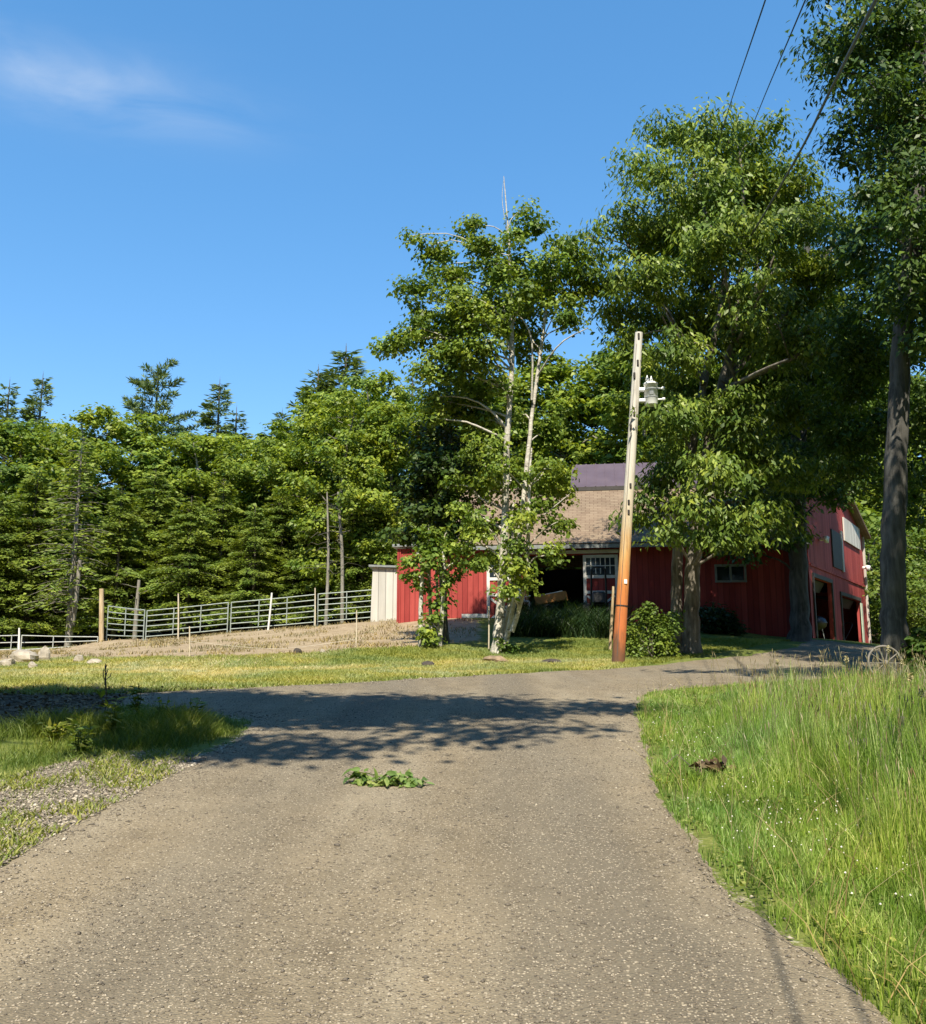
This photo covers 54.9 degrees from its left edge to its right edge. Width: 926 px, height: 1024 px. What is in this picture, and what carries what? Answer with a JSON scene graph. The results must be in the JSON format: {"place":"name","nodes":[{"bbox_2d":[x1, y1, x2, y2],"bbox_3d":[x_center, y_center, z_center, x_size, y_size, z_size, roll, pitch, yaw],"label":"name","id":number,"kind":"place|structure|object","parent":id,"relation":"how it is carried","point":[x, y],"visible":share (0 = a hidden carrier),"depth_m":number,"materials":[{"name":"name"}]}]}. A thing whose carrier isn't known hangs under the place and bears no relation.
{"place":"outdoors","nodes":[
{"label":"outdoors","id":0,"kind":"place"},
{"bbox_2d":[0,617,477,658],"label":"dirt ground","id":1,"kind":"structure","parent":0,"point":[152,640],"depth_m":29.98,"materials":[{"name":"soil"}]},
{"bbox_2d":[0,673,870,1016],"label":"shoulder gravel","id":2,"kind":"structure","parent":0,"point":[72,789],"depth_m":7.04,"materials":[{"name":"gravel"}]},
{"bbox_2d":[0,639,891,1023],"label":"road","id":3,"kind":"structure","parent":0,"point":[188,841],"depth_m":4.86,"materials":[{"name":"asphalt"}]},
{"bbox_2d":[342,767,434,786],"bbox_3d":[-0.621,2.180,7.373,0.786,0.148,0.368,0,-9,0],"label":"fallen branch","id":4,"kind":"object","parent":3,"relation":"on","point":[363,779],"visible":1,"depth_m":7.35,"materials":[{"name":"green plant"}]},
{"bbox_2d":[0,618,925,1023],"bbox_3d":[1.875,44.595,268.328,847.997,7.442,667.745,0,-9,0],"label":"ground","id":5,"kind":"structure","parent":0,"point":[480,640],"depth_m":12.12,"materials":[{"name":"soil"}]},
{"bbox_2d":[0,382,25,530],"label":"spruce tree","id":6,"kind":"object","parent":5,"relation":"on","point":[13,411],"visible":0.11,"depth_m":61.68,"materials":[{"name":"green plant"}]},
{"bbox_2d":[0,493,48,640],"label":"hemlock tree","id":7,"kind":"object","parent":5,"relation":"on","point":[5,627],"visible":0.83,"depth_m":43.49,"materials":[{"name":"green plant"}]},
{"bbox_2d":[10,649,38,662],"bbox_3d":[-11.061,3.728,22.471,0.733,0.530,0.681,0,-9,0],"label":"field rock","id":8,"kind":"object","parent":5,"relation":"on","point":[23,655],"visible":0.56,"depth_m":22.23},
{"bbox_2d":[7,377,55,489],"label":"spruce tree","id":9,"kind":"object","parent":5,"relation":"on","point":[30,410],"visible":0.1,"depth_m":62.70,"materials":[{"name":"green plant"}]},
{"bbox_2d":[0,468,96,645],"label":"hemlock tree","id":10,"kind":"object","parent":5,"relation":"on","point":[26,522],"visible":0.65,"depth_m":44.89,"materials":[{"name":"green plant"}]},
{"bbox_2d":[0,415,96,637],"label":"maple tree","id":11,"kind":"object","parent":5,"relation":"on","point":[12,475],"visible":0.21,"depth_m":50.86,"materials":[{"name":"green plant"}]},
{"bbox_2d":[0,416,103,564],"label":"maple tree","id":12,"kind":"object","parent":5,"relation":"on","point":[63,428],"visible":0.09,"depth_m":53.68,"materials":[{"name":"green plant"}]},
{"bbox_2d":[37,717,74,743],"bbox_3d":[-4.307,2.330,9.486,0.406,0.322,0.441,3,-10,-21],"label":"verge weed","id":13,"kind":"object","parent":5,"relation":"on","point":[54,730],"visible":0.75,"depth_m":9.42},
{"bbox_2d":[20,635,98,649],"bbox_3d":[-17.685,5.775,39.062,3.393,0.774,0.082,0,-9,0],"label":"pipe panel","id":14,"kind":"object","parent":5,"relation":"on","point":[53,642],"visible":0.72,"depth_m":39.08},
{"bbox_2d":[6,435,127,645],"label":"hemlock tree","id":15,"kind":"object","parent":5,"relation":"on","point":[74,546],"visible":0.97,"depth_m":43.20,"materials":[{"name":"green plant"}]},
{"bbox_2d":[52,559,94,646],"bbox_3d":[-18.587,4.408,41.894,1.884,4.418,1.346,0,-9,0],"label":"bare trunk","id":16,"kind":"object","parent":5,"relation":"on","point":[73,612],"visible":0.84,"depth_m":42.23,"materials":[{"name":"grey plant"}]},
{"bbox_2d":[66,714,99,755],"bbox_3d":[-3.777,2.217,8.801,0.309,0.458,0.387,8,-12,-43],"label":"verge weed","id":17,"kind":"object","parent":5,"relation":"on","point":[84,745],"visible":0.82,"depth_m":8.77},
{"bbox_2d":[2,402,179,637],"bbox_3d":[-21.691,0.602,52.076,10.972,14.143,9.997,-2,-9,10],"label":"maple tree","id":18,"kind":"object","parent":5,"relation":"on","point":[110,453],"visible":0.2,"depth_m":51.41,"materials":[{"name":"green plant"}]},
{"bbox_2d":[0,743,201,865],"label":"shoulder weeds","id":19,"kind":"object","parent":5,"relation":"on","point":[102,774],"visible":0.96,"depth_m":7.42,"materials":[{"name":"plant"}]},
{"bbox_2d":[99,589,103,641],"bbox_3d":[-15.634,4.557,38.562,0.344,2.482,0.210,0,-9,0],"label":"wooden post","id":20,"kind":"object","parent":5,"relation":"on","point":[101,614],"visible":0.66,"depth_m":38.51,"materials":[{"name":"brown wood"}]},
{"bbox_2d":[0,685,214,723],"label":"bark litter","id":21,"kind":"object","parent":5,"relation":"on","point":[68,699],"visible":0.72,"depth_m":12.80,"materials":[{"name":"brown plant"}]},
{"bbox_2d":[96,690,125,734],"bbox_3d":[-3.818,2.214,9.702,0.363,0.567,0.322,-8,-12,41],"label":"verge weed","id":22,"kind":"object","parent":5,"relation":"on","point":[110,717],"visible":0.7,"depth_m":9.70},
{"bbox_2d":[50,484,172,639],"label":"hemlock tree","id":23,"kind":"object","parent":5,"relation":"on","point":[124,507],"visible":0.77,"depth_m":44.27,"materials":[{"name":"green plant"}]},
{"bbox_2d":[42,412,196,571],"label":"maple tree","id":24,"kind":"object","parent":5,"relation":"on","point":[138,420],"visible":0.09,"depth_m":53.10,"materials":[{"name":"green plant"}]},
{"bbox_2d":[106,606,144,640],"bbox_3d":[-14.550,4.786,38.412,2.247,1.559,0.076,-5,-10,27],"label":"corral panel","id":25,"kind":"object","parent":5,"relation":"on","point":[125,619],"visible":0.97,"depth_m":38.40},
{"bbox_2d":[0,701,253,822],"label":"verge weeds","id":26,"kind":"object","parent":5,"relation":"on","point":[145,728],"visible":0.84,"depth_m":9.64,"materials":[{"name":"plant"}]},
{"bbox_2d":[125,580,147,638],"bbox_3d":[-15.294,4.769,41.980,1.411,3.190,0.819,0,-9,0],"label":"bare trunk","id":27,"kind":"object","parent":5,"relation":"on","point":[136,607],"visible":0.81,"depth_m":42.20,"materials":[{"name":"grey plant"}]},
{"bbox_2d":[127,684,146,717],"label":"verge weed","id":28,"kind":"object","parent":5,"relation":"on","point":[135,702],"visible":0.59,"depth_m":10.86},
{"bbox_2d":[83,358,200,632],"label":"pine tree","id":29,"kind":"object","parent":5,"relation":"on","point":[147,386],"visible":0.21,"depth_m":58.32,"materials":[{"name":"green plant"}]},
{"bbox_2d":[84,469,200,638],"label":"hemlock tree","id":30,"kind":"object","parent":5,"relation":"on","point":[155,506],"visible":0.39,"depth_m":46.53,"materials":[{"name":"green plant"}]},
{"bbox_2d":[71,430,250,635],"bbox_3d":[-17.294,1.301,52.685,10.229,12.650,9.564,-5,-10,27],"label":"maple tree","id":31,"kind":"object","parent":5,"relation":"on","point":[151,456],"visible":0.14,"depth_m":51.46,"materials":[{"name":"green plant"}]},
{"bbox_2d":[123,496,234,637],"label":"hemlock tree","id":32,"kind":"object","parent":5,"relation":"on","point":[185,515],"visible":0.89,"depth_m":44.12,"materials":[{"name":"green plant"}]},
{"bbox_2d":[0,574,367,641],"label":"wood underbrush","id":33,"kind":"object","parent":5,"relation":"on","point":[128,633],"visible":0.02,"depth_m":47.74,"materials":[{"name":"green plant"}]},
{"bbox_2d":[145,602,228,639],"bbox_3d":[-11.715,4.655,37.822,3.554,1.655,0.082,-1,-9,3],"label":"corral panel","id":34,"kind":"object","parent":5,"relation":"on","point":[200,621],"visible":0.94,"depth_m":37.83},
{"bbox_2d":[110,433,271,635],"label":"maple tree","id":35,"kind":"object","parent":5,"relation":"on","point":[201,478],"visible":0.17,"depth_m":50.19,"materials":[{"name":"green plant"}]},
{"bbox_2d":[162,476,270,633],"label":"hemlock tree","id":36,"kind":"object","parent":5,"relation":"on","point":[228,499],"visible":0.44,"depth_m":46.00,"materials":[{"name":"green plant"}]},
{"bbox_2d":[194,383,245,632],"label":"spruce tree","id":37,"kind":"object","parent":5,"relation":"on","point":[206,421],"visible":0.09,"depth_m":61.48,"materials":[{"name":"green plant"}]},
{"bbox_2d":[167,430,289,579],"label":"maple tree","id":38,"kind":"object","parent":5,"relation":"on","point":[191,493],"visible":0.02,"depth_m":53.29,"materials":[{"name":"green plant"}]},
{"bbox_2d":[219,407,254,520],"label":"spruce tree","id":39,"kind":"object","parent":5,"relation":"on","point":[238,421],"visible":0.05,"depth_m":63.63,"materials":[{"name":"green plant"}]},
{"bbox_2d":[195,505,302,630],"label":"hemlock tree","id":40,"kind":"object","parent":5,"relation":"on","point":[240,556],"visible":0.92,"depth_m":43.80,"materials":[{"name":"green plant"}]},
{"bbox_2d":[208,418,302,626],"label":"maple tree","id":41,"kind":"object","parent":5,"relation":"on","point":[276,425],"visible":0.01,"depth_m":55.25,"materials":[{"name":"green plant"}]},
{"bbox_2d":[213,437,303,629],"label":"maple tree","id":42,"kind":"object","parent":5,"relation":"on","point":[239,475],"visible":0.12,"depth_m":49.05,"materials":[{"name":"green plant"}]},
{"bbox_2d":[230,594,314,632],"bbox_3d":[-8.087,4.330,37.873,3.647,1.676,0.082,0,-9,3],"label":"corral panel","id":43,"kind":"object","parent":5,"relation":"on","point":[286,613],"visible":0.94,"depth_m":37.88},
{"bbox_2d":[225,490,329,632],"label":"hemlock tree","id":44,"kind":"object","parent":5,"relation":"on","point":[274,510],"visible":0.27,"depth_m":46.43,"materials":[{"name":"green plant"}]},
{"bbox_2d":[238,416,358,625],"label":"ash tree","id":45,"kind":"object","parent":5,"relation":"on","point":[260,494],"visible":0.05,"depth_m":48.92,"materials":[{"name":"green plant"}]},
{"bbox_2d":[267,514,338,625],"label":"hemlock tree","id":46,"kind":"object","parent":5,"relation":"on","point":[294,591],"visible":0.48,"depth_m":44.38,"materials":[{"name":"green plant"}]},
{"bbox_2d":[271,364,337,490],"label":"spruce tree","id":47,"kind":"object","parent":5,"relation":"on","point":[319,379],"visible":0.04,"depth_m":57.55,"materials":[{"name":"green plant"}]},
{"bbox_2d":[247,389,383,625],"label":"maple tree","id":48,"kind":"object","parent":5,"relation":"on","point":[269,468],"visible":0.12,"depth_m":48.37,"materials":[{"name":"green plant"}]},
{"bbox_2d":[296,492,363,624],"bbox_3d":[-6.449,2.295,42.196,3.125,6.609,3.743,-7,-12,39],"label":"dead snag","id":49,"kind":"object","parent":5,"relation":"on","point":[328,563],"visible":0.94,"depth_m":42.12,"materials":[{"name":"wood"}]},
{"bbox_2d":[334,492,346,623],"bbox_3d":[-5.927,2.255,42.322,0.745,6.645,0.988,-7,-12,39],"label":"bare trunk","id":50,"kind":"object","parent":5,"relation":"on","point":[342,567],"visible":0.81,"depth_m":42.56,"materials":[{"name":"grey plant"}]},
{"bbox_2d":[268,385,414,623],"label":"maple tree","id":51,"kind":"object","parent":5,"relation":"on","point":[295,456],"visible":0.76,"depth_m":44.23,"materials":[{"name":"green plant"}]},
{"bbox_2d":[317,589,371,625],"bbox_3d":[-4.348,4.020,37.922,3.739,1.699,0.082,0,-9,3],"label":"corral panel","id":52,"kind":"object","parent":5,"relation":"on","point":[346,602],"visible":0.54,"depth_m":37.97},
{"bbox_2d":[277,372,427,621],"bbox_3d":[-6.393,-0.432,51.866,8.772,15.310,10.023,5,-10,-28],"label":"ash tree","id":53,"kind":"object","parent":5,"relation":"on","point":[325,472],"visible":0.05,"depth_m":50.49,"materials":[{"name":"green plant"}]},
{"bbox_2d":[286,367,423,620],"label":"maple tree","id":54,"kind":"object","parent":5,"relation":"on","point":[397,393],"visible":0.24,"depth_m":46.56,"materials":[{"name":"green plant"}]},
{"bbox_2d":[313,346,401,623],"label":"spruce tree","id":55,"kind":"object","parent":5,"relation":"on","point":[354,362],"visible":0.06,"depth_m":58.69,"materials":[{"name":"green plant"}]},
{"bbox_2d":[318,481,398,621],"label":"hemlock tree","id":56,"kind":"object","parent":5,"relation":"on","point":[364,575],"visible":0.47,"depth_m":44.13,"materials":[{"name":"green plant"}]},
{"bbox_2d":[350,472,412,616],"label":"hemlock tree","id":57,"kind":"object","parent":5,"relation":"on","point":[391,519],"visible":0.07,"depth_m":46.00,"materials":[{"name":"green plant"}]},
{"bbox_2d":[369,565,396,621],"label":"white shed","id":58,"kind":"structure","parent":5,"relation":"on","point":[384,595],"depth_m":36.43,"materials":[{"name":"wood"}]},
{"bbox_2d":[0,637,790,694],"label":"lawn grass","id":59,"kind":"structure","parent":5,"relation":"on","point":[64,674],"depth_m":20.21,"materials":[{"name":"plant"}]},
{"bbox_2d":[334,399,460,572],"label":"maple tree","id":60,"kind":"object","parent":5,"relation":"on","point":[385,557],"visible":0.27,"depth_m":44.76,"materials":[{"name":"green plant"}]},
{"bbox_2d":[393,524,471,646],"bbox_3d":[-0.782,2.047,25.149,2.090,3.516,1.576,5,-10,-28],"label":"sapling clump","id":61,"kind":"object","parent":5,"relation":"on","point":[429,636],"visible":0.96,"depth_m":24.97,"materials":[{"name":"plant"}]},
{"bbox_2d":[374,383,520,642],"bbox_3d":[-0.319,-0.193,26.334,4.665,8.018,3.847,0,-9,0],"label":"dark maple","id":62,"kind":"object","parent":5,"relation":"on","point":[430,467],"visible":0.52,"depth_m":26.14,"materials":[{"name":"green plant"}]},
{"bbox_2d":[366,181,606,653],"bbox_3d":[0.805,-2.978,25.231,7.177,13.876,3.660,0,-9,0],"label":"aspen tree","id":63,"kind":"object","parent":5,"relation":"on","point":[507,470],"visible":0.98,"depth_m":24.91,"materials":[{"name":"green plant"}]},
{"bbox_2d":[413,380,584,521],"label":"maple tree","id":64,"kind":"object","parent":5,"relation":"on","point":[516,400],"visible":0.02,"depth_m":54.52,"materials":[{"name":"green plant"}]},
{"bbox_2d":[493,637,520,654],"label":"garden shrub","id":65,"kind":"object","parent":5,"relation":"on","point":[510,647],"visible":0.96,"depth_m":23.84,"materials":[{"name":"green plant"}]},
{"bbox_2d":[452,363,624,569],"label":"ash tree","id":66,"kind":"object","parent":5,"relation":"on","point":[589,422],"visible":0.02,"depth_m":55.14,"materials":[{"name":"green plant"}]},
{"bbox_2d":[534,591,567,608],"bbox_3d":[3.193,3.402,32.234,1.184,1.086,0.920,-1,-9,9],"label":"wooden cart","id":67,"kind":"object","parent":5,"relation":"on","point":[559,595],"visible":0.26,"depth_m":31.95,"materials":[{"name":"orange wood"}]},
{"bbox_2d":[489,597,638,638],"bbox_3d":[3.596,3.508,30.393,5.347,1.686,5.186,-1,-9,8],"label":"daylily bed","id":68,"kind":"object","parent":5,"relation":"on","point":[567,620],"visible":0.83,"depth_m":29.03,"materials":[{"name":"green plant"}]},
{"bbox_2d":[476,350,679,569],"bbox_3d":[5.853,-1.259,54.671,13.273,17.852,12.093,2,-9,-12],"label":"maple tree","id":69,"kind":"object","parent":5,"relation":"on","point":[576,390],"visible":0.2,"depth_m":54.53,"materials":[{"name":"green plant"}]},
{"bbox_2d":[499,338,675,568],"bbox_3d":[8.529,-1.549,56.654,14.411,19.142,12.613,1,-9,-7],"label":"ash tree","id":70,"kind":"object","parent":5,"relation":"on","point":[641,438],"visible":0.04,"depth_m":54.67,"materials":[{"name":"green plant"}]},
{"bbox_2d":[583,566,615,613],"bbox_3d":[4.879,3.003,32.014,1.140,2.062,1.730,-1,-9,9],"label":"garden tractor","id":71,"kind":"object","parent":5,"relation":"on","point":[600,597],"visible":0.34,"depth_m":31.41,"materials":[{"name":"black metal"}]},
{"bbox_2d":[392,461,812,636],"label":"red barn","id":72,"kind":"structure","parent":5,"relation":"on","point":[756,596],"depth_m":32.55,"materials":[{"name":"wood"}]},
{"bbox_2d":[487,556,520,617],"bbox_3d":[1.516,2.856,32.876,1.283,2.444,0.077,-1,-9,9],"label":"sliding door","id":73,"kind":"structure","parent":72,"relation":"in","point":[491,577],"depth_m":32.89,"materials":[{"name":"white"}]},
{"bbox_2d":[583,554,617,604],"bbox_3d":[5.002,2.721,32.344,1.254,2.344,0.077,-1,-9,9],"label":"sliding door","id":74,"kind":"structure","parent":72,"relation":"in","point":[610,562],"depth_m":32.39,"materials":[{"name":"white"}]},
{"bbox_2d":[714,564,746,582],"bbox_3d":[9.532,2.187,31.773,1.092,0.646,0.150,-1,-9,9],"label":"window","id":75,"kind":"structure","parent":72,"relation":"in","point":[732,573],"depth_m":31.79,"materials":[{"name":"black glass"}]},
{"bbox_2d":[608,586,614,649],"bbox_3d":[4.204,3.058,25.277,0.247,1.907,0.094,3,-10,-19],"label":"leaning rail","id":76,"kind":"object","parent":5,"relation":"on","point":[611,624],"visible":0.81,"depth_m":25.24,"materials":[{"name":"brown wood"}]},
{"bbox_2d":[536,352,701,485],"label":"maple tree","id":77,"kind":"object","parent":5,"relation":"on","point":[614,422],"visible":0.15,"depth_m":52.42,"materials":[{"name":"green plant"}]},
{"bbox_2d":[612,331,642,662],"bbox_3d":[3.995,-0.375,21.674,1.012,8.337,0.325,0,-9,0],"label":"utility pole","id":78,"kind":"object","parent":5,"relation":"on","point":[619,635],"visible":0.95,"depth_m":21.48,"materials":[{"name":"brown wood"}]},
{"bbox_2d":[639,375,664,406],"bbox_3d":[4.658,-3.004,22.062,0.630,0.755,0.353,0,-9,0],"label":"transformer","id":79,"kind":"object","parent":78,"relation":"attached to","point":[650,388],"visible":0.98,"depth_m":21.94,"materials":[{"name":"paint"}]},
{"bbox_2d":[713,0,765,160],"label":"power line","id":80,"kind":"object","parent":78,"relation":"attached to","point":[742,66],"visible":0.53,"depth_m":13.14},
{"bbox_2d":[731,0,805,180],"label":"power line","id":81,"kind":"object","parent":78,"relation":"attached to","point":[775,70],"visible":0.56,"depth_m":13.08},
{"bbox_2d":[728,0,877,268],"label":"service cable","id":82,"kind":"object","parent":78,"relation":"attached to","point":[863,24],"visible":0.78,"depth_m":12.81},
{"bbox_2d":[625,601,685,657],"bbox_3d":[4.774,3.025,22.647,1.753,1.538,1.137,-2,-9,15],"label":"garden shrub","id":83,"kind":"object","parent":5,"relation":"on","point":[658,629],"visible":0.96,"depth_m":22.49,"materials":[{"name":"green plant"}]},
{"bbox_2d":[580,362,767,462],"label":"ash tree","id":84,"kind":"object","parent":5,"relation":"on","point":[699,440],"depth_m":53.25,"materials":[{"name":"green plant"}]},
{"bbox_2d":[665,754,735,774],"bbox_3d":[2.106,2.245,7.872,0.594,0.224,0.317,-4,-10,22],"label":"dead leaf clump","id":85,"kind":"object","parent":5,"relation":"on","point":[706,763],"visible":0.76,"depth_m":7.81,"materials":[{"name":"brown plant"}]},
{"bbox_2d":[549,92,888,653],"bbox_3d":[7.514,-4.224,25.424,10.090,16.422,8.944,0,-9,0],"label":"oak tree","id":86,"kind":"object","parent":5,"relation":"on","point":[757,334],"visible":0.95,"depth_m":23.72,"materials":[{"name":"green plant"}]},
{"bbox_2d":[699,602,751,636],"bbox_3d":[8.683,3.676,30.159,1.981,1.294,1.199,0,-9,0],"label":"garden shrub","id":87,"kind":"object","parent":5,"relation":"on","point":[717,620],"visible":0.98,"depth_m":29.93,"materials":[{"name":"green plant"}]},
{"bbox_2d":[644,485,871,642],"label":"red garage","id":88,"kind":"structure","parent":5,"relation":"on","point":[838,567],"depth_m":36.56,"materials":[{"name":"wood"}]},
{"bbox_2d":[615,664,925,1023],"bbox_3d":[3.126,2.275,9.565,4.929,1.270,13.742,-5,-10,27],"label":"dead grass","id":89,"kind":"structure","parent":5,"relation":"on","point":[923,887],"depth_m":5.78,"materials":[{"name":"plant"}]},
{"bbox_2d":[636,655,925,1023],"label":"meadow grass","id":90,"kind":"structure","parent":5,"relation":"on","point":[890,821],"depth_m":6.52,"materials":[{"name":"plant"}]},
{"bbox_2d":[710,644,925,887],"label":"grass seed heads","id":91,"kind":"object","parent":90,"relation":"attached to","point":[878,667],"depth_m":9.88,"materials":[{"name":"plant"}]},
{"bbox_2d":[638,690,925,1023],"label":"clover","id":92,"kind":"object","parent":5,"relation":"on","point":[818,884],"depth_m":4.96,"materials":[{"name":"plant"}]},
{"bbox_2d":[741,422,881,554],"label":"ash tree","id":93,"kind":"object","parent":5,"relation":"on","point":[869,513],"visible":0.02,"depth_m":52.09,"materials":[{"name":"green plant"}]},
{"bbox_2d":[702,166,925,641],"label":"corner tree","id":94,"kind":"object","parent":5,"relation":"on","point":[800,626],"visible":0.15,"depth_m":29.49,"materials":[{"name":"green plant"}]},
{"bbox_2d":[742,403,907,559],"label":"maple tree","id":95,"kind":"object","parent":5,"relation":"on","point":[861,498],"visible":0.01,"depth_m":54.06,"materials":[{"name":"green plant"}]},
{"bbox_2d":[778,0,925,675],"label":"shade tree","id":96,"kind":"object","parent":5,"relation":"on","point":[897,117],"visible":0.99,"depth_m":18.55,"materials":[{"name":"green plant"}]},
{"bbox_2d":[789,378,925,631],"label":"ash tree","id":97,"kind":"object","parent":5,"relation":"on","point":[870,503],"visible":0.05,"depth_m":54.88,"materials":[{"name":"green plant"}]},
{"bbox_2d":[867,645,903,680],"bbox_3d":[7.394,2.646,15.607,0.638,0.629,0.146,0,-9,0],"label":"wagon wheel","id":98,"kind":"object","parent":5,"relation":"on","point":[884,646],"visible":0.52,"depth_m":15.63,"materials":[{"name":"grey wood"}]},
{"bbox_2d":[856,369,925,631],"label":"maple tree","id":99,"kind":"object","parent":5,"relation":"on","point":[922,512],"visible":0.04,"depth_m":54.24,"materials":[{"name":"green plant"}]},
{"bbox_2d":[858,371,925,584],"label":"ash tree","id":100,"kind":"object","parent":5,"relation":"on","point":[921,376],"visible":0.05,"depth_m":55.68,"materials":[{"name":"green plant"}]},
{"bbox_2d":[861,526,925,642],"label":"wild bush","id":101,"kind":"object","parent":5,"relation":"on","point":[909,566],"visible":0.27,"depth_m":42.66,"materials":[{"name":"green plant"}]},
{"bbox_2d":[863,513,925,642],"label":"wild bush","id":102,"kind":"object","parent":5,"relation":"on","point":[873,529],"visible":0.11,"depth_m":45.74,"materials":[{"name":"green plant"}]},
{"bbox_2d":[898,624,925,676],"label":"roadside shrub","id":103,"kind":"object","parent":5,"relation":"on","point":[919,647],"visible":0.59,"depth_m":16.64,"materials":[{"name":"green plant"}]},
{"bbox_2d":[906,565,925,634],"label":"wild bush","id":104,"kind":"object","parent":5,"relation":"on","point":[917,605],"visible":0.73,"depth_m":38.05,"materials":[{"name":"green plant"}]},
{"bbox_2d":[0,0,925,617],"label":"sky","id":105,"kind":"structure","parent":0,"point":[225,190],"materials":[{"name":"blue"}]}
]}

